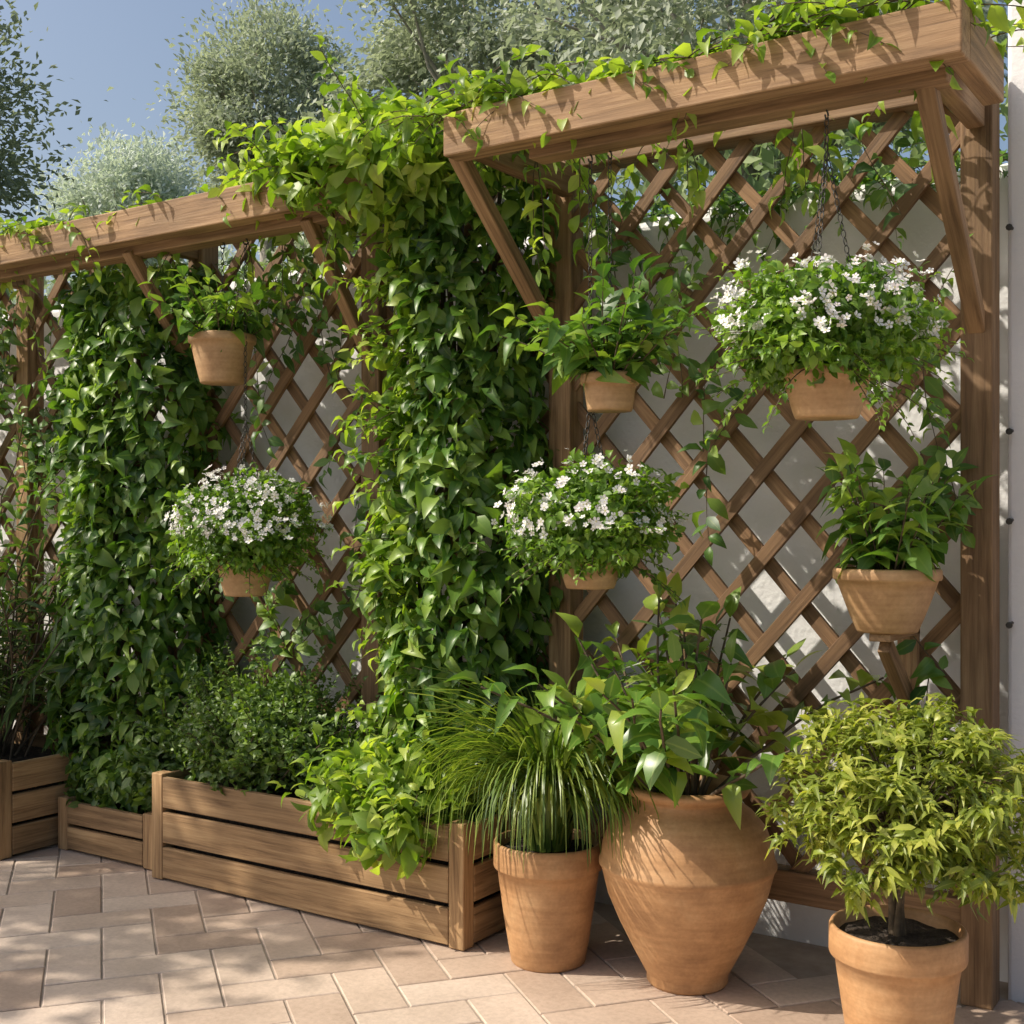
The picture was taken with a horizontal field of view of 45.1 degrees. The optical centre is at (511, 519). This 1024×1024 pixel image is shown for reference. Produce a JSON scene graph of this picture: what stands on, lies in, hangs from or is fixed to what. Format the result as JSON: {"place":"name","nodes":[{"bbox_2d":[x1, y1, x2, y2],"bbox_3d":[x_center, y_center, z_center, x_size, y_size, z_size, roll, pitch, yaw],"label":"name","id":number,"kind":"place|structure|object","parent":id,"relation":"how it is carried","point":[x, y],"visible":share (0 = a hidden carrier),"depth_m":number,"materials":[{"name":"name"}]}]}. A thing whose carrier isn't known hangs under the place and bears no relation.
{"place":"outdoors","nodes":[
{"label":"outdoors","id":0,"kind":"place"},
{"bbox_2d":[0,0,1007,311],"label":"sky","id":1,"kind":"structure","parent":0,"point":[99,45],"materials":[{"name":"blue"}]},
{"bbox_2d":[0,843,1023,1023],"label":"patio paving","id":2,"kind":"structure","parent":0,"point":[87,938],"depth_m":3.82,"materials":[{"name":"tile"}]},
{"bbox_2d":[0,728,110,859],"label":"wooden planter box","id":3,"kind":"object","parent":2,"relation":"on","point":[31,791],"visible":0.45,"depth_m":5.19,"materials":[{"name":"brown wood"}]},
{"bbox_2d":[0,534,174,759],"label":"narrow leaf shrub","id":4,"kind":"object","parent":3,"relation":"in","point":[13,701],"visible":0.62,"depth_m":5.47,"materials":[{"name":"green plant"}]},
{"bbox_2d":[0,410,270,751],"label":"bamboo shrub","id":5,"kind":"object","parent":3,"relation":"in","point":[10,570],"visible":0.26,"depth_m":5.57,"materials":[{"name":"green plant"}]},
{"bbox_2d":[58,795,151,869],"bbox_3d":[-1.579,1.286,5.224,0.600,0.220,0.370,0,0,34],"label":"wooden planter box","id":6,"kind":"object","parent":2,"relation":"on","point":[120,835],"visible":0.48,"depth_m":5.07,"materials":[{"name":"brown wood"}]},
{"bbox_2d":[50,667,197,813],"bbox_3d":[-1.526,0.951,5.205,1.004,0.702,0.497,0,0,34],"label":"shrub","id":7,"kind":"object","parent":6,"relation":"in","point":[146,766],"visible":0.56,"depth_m":5.04,"materials":[{"name":"green plant"}]},
{"bbox_2d":[152,768,521,950],"bbox_3d":[-0.664,1.191,4.577,1.500,0.410,0.430,0,0,34],"label":"wooden planter box","id":8,"kind":"object","parent":2,"relation":"on","point":[264,847],"visible":0.59,"depth_m":4.36,"materials":[{"name":"brown wood"}]},
{"bbox_2d":[147,632,381,797],"bbox_3d":[-0.935,0.750,4.730,1.153,0.630,0.666,0,0,34],"label":"boxwood shrub","id":9,"kind":"object","parent":8,"relation":"in","point":[248,736],"visible":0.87,"depth_m":4.60,"materials":[{"name":"green plant"}]},
{"bbox_2d":[267,700,485,880],"bbox_3d":[-0.429,0.883,4.280,0.867,0.591,0.725,0,0,34],"label":"leafy shrub","id":10,"kind":"object","parent":8,"relation":"in","point":[363,790],"visible":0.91,"depth_m":4.10,"materials":[{"name":"green plant"}]},
{"bbox_2d":[0,0,1003,1009],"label":"wooden pergola trellis","id":11,"kind":"object","parent":2,"relation":"on","point":[750,102],"visible":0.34,"depth_m":3.86,"materials":[{"name":"brown wood"}]},
{"bbox_2d":[0,259,244,813],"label":"climbing vine","id":12,"kind":"object","parent":11,"relation":"attached to","point":[113,554],"visible":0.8,"depth_m":5.21,"materials":[{"name":"green plant"}]},
{"bbox_2d":[148,243,303,385],"bbox_3d":[-1.108,-0.806,4.779,0.578,0.552,0.560,0,0,2],"label":"hanging leafy plant","id":13,"kind":"object","parent":11,"relation":"hanging from","point":[216,339],"visible":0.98,"depth_m":4.71,"materials":[{"name":"green plant"}]},
{"bbox_2d":[160,239,334,603],"bbox_3d":[-1.018,-0.387,4.724,0.697,1.390,0.678,0,0,34],"label":"hanging flower basket","id":14,"kind":"object","parent":11,"relation":"hanging from","point":[250,549],"visible":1,"depth_m":4.60,"materials":[{"name":"ceramic"}]},
{"bbox_2d":[312,157,562,832],"bbox_3d":[-0.228,-0.089,4.360,0.846,2.408,0.627,0,0,34],"label":"climbing vine","id":15,"kind":"object","parent":11,"relation":"attached to","point":[410,543],"visible":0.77,"depth_m":4.25,"materials":[{"name":"green plant"}]},
{"bbox_2d":[0,117,982,785],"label":"lattice vine","id":16,"kind":"object","parent":11,"relation":"attached to","point":[716,463],"visible":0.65,"depth_m":4.78,"materials":[{"name":"green plant"}]},
{"bbox_2d":[0,0,1023,406],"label":"climbing vine","id":17,"kind":"object","parent":11,"relation":"attached to","point":[352,140],"visible":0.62,"depth_m":4.03,"materials":[{"name":"green plant"}]},
{"bbox_2d":[491,154,691,608],"bbox_3d":[0.220,-0.408,3.616,0.631,1.330,0.610,0,0,34],"label":"hanging flower basket","id":18,"kind":"object","parent":11,"relation":"hanging from","point":[592,537],"visible":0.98,"depth_m":3.48,"materials":[{"name":"ceramic"}]},
{"bbox_2d":[473,150,714,412],"bbox_3d":[0.269,-0.694,3.569,0.721,0.758,0.604,0,0,34],"label":"hanging leafy plant","id":19,"kind":"object","parent":11,"relation":"hanging from","point":[612,371],"visible":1,"depth_m":3.50,"materials":[{"name":"green plant"}]},
{"bbox_2d":[691,109,973,443],"bbox_3d":[0.819,-0.635,3.223,0.719,0.876,0.727,0,0,34],"label":"hanging flower basket","id":20,"kind":"object","parent":11,"relation":"hanging from","point":[824,340],"visible":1,"depth_m":3.07,"materials":[{"name":"ceramic"}]},
{"bbox_2d":[815,437,994,713],"bbox_3d":[1.045,0.174,3.429,0.516,0.812,0.587,0,0,34],"label":"bracket pot plant","id":21,"kind":"object","parent":11,"relation":"attached to","point":[888,582],"visible":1,"depth_m":3.39,"materials":[{"name":"green plant"}]},
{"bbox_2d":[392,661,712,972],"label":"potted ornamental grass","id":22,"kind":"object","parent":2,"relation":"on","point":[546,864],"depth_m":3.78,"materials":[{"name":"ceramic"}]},
{"bbox_2d":[445,568,895,995],"bbox_3d":[0.506,0.773,3.670,1.062,1.254,1.108,0,0,44],"label":"terracotta urn with shrub","id":23,"kind":"object","parent":2,"relation":"on","point":[689,890],"visible":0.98,"depth_m":3.56,"materials":[{"name":"orange ceramic"}]},
{"bbox_2d":[754,692,1023,1023],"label":"potted golden shrub","id":24,"kind":"object","parent":2,"relation":"on","point":[897,961],"visible":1,"depth_m":3.04,"materials":[{"name":"green plant"}]},
{"label":"ground","id":25,"kind":"structure","parent":0,"visible":0},
{"bbox_2d":[0,0,106,299],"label":"oak tree","id":26,"kind":"object","parent":25,"relation":"on","point":[13,160],"visible":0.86,"depth_m":13.81,"materials":[{"name":"green plant"}]},
{"bbox_2d":[18,117,218,287],"bbox_3d":[-7.814,-3.385,25.307,4.343,9.583,5.112,0,0,-31],"label":"olive tree","id":27,"kind":"object","parent":25,"relation":"on","point":[108,185],"visible":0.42,"depth_m":24.13,"materials":[{"name":"green plant"}]},
{"bbox_2d":[0,213,303,307],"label":"distant tree row","id":28,"kind":"object","parent":25,"relation":"on","point":[49,289],"depth_m":36.14,"materials":[{"name":"green plant"}]},
{"bbox_2d":[107,0,365,267],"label":"olive tree","id":29,"kind":"object","parent":25,"relation":"on","point":[239,77],"visible":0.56,"depth_m":17.31,"materials":[{"name":"green plant"}]},
{"bbox_2d":[234,79,464,268],"bbox_3d":[-1.683,-2.112,16.246,3.862,7.039,3.875,0,0,-13],"label":"olive tree","id":30,"kind":"object","parent":25,"relation":"on","point":[306,242],"depth_m":15.69,"materials":[{"name":"green plant"}]},
{"bbox_2d":[0,163,1007,982],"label":"garden wall","id":31,"kind":"structure","parent":25,"relation":"on","point":[764,515],"depth_m":4.20,"materials":[{"name":"paint"}]},
{"bbox_2d":[164,131,1007,303],"bbox_3d":[-0.496,-0.996,4.951,4.961,0.398,0.474,0,0,34],"label":"wall creeper","id":32,"kind":"object","parent":31,"relation":"attached to","point":[723,204],"depth_m":4.14,"materials":[{"name":"green plant"}]},
{"bbox_2d":[0,40,1007,314],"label":"hedge","id":33,"kind":"object","parent":25,"relation":"on","point":[766,156],"depth_m":5.73,"materials":[{"name":"green plant"}]},
{"bbox_2d":[305,0,716,203],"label":"ash tree","id":34,"kind":"object","parent":25,"relation":"on","point":[409,63],"visible":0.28,"depth_m":13.74,"materials":[{"name":"green plant"}]},
{"bbox_2d":[467,0,1007,209],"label":"ash tree","id":35,"kind":"object","parent":25,"relation":"on","point":[650,41],"visible":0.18,"depth_m":9.96,"materials":[{"name":"green plant"}]},
{"bbox_2d":[1008,0,1023,1002],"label":"house wall","id":36,"kind":"structure","parent":25,"relation":"on","point":[1016,441],"depth_m":3.58,"materials":[{"name":"paint"}]},
{"bbox_2d":[1006,224,1013,628],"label":"wall hooks","id":37,"kind":"object","parent":36,"relation":"attached to","point":[1009,431],"depth_m":3.56,"materials":[{"name":"metal"}]}
]}

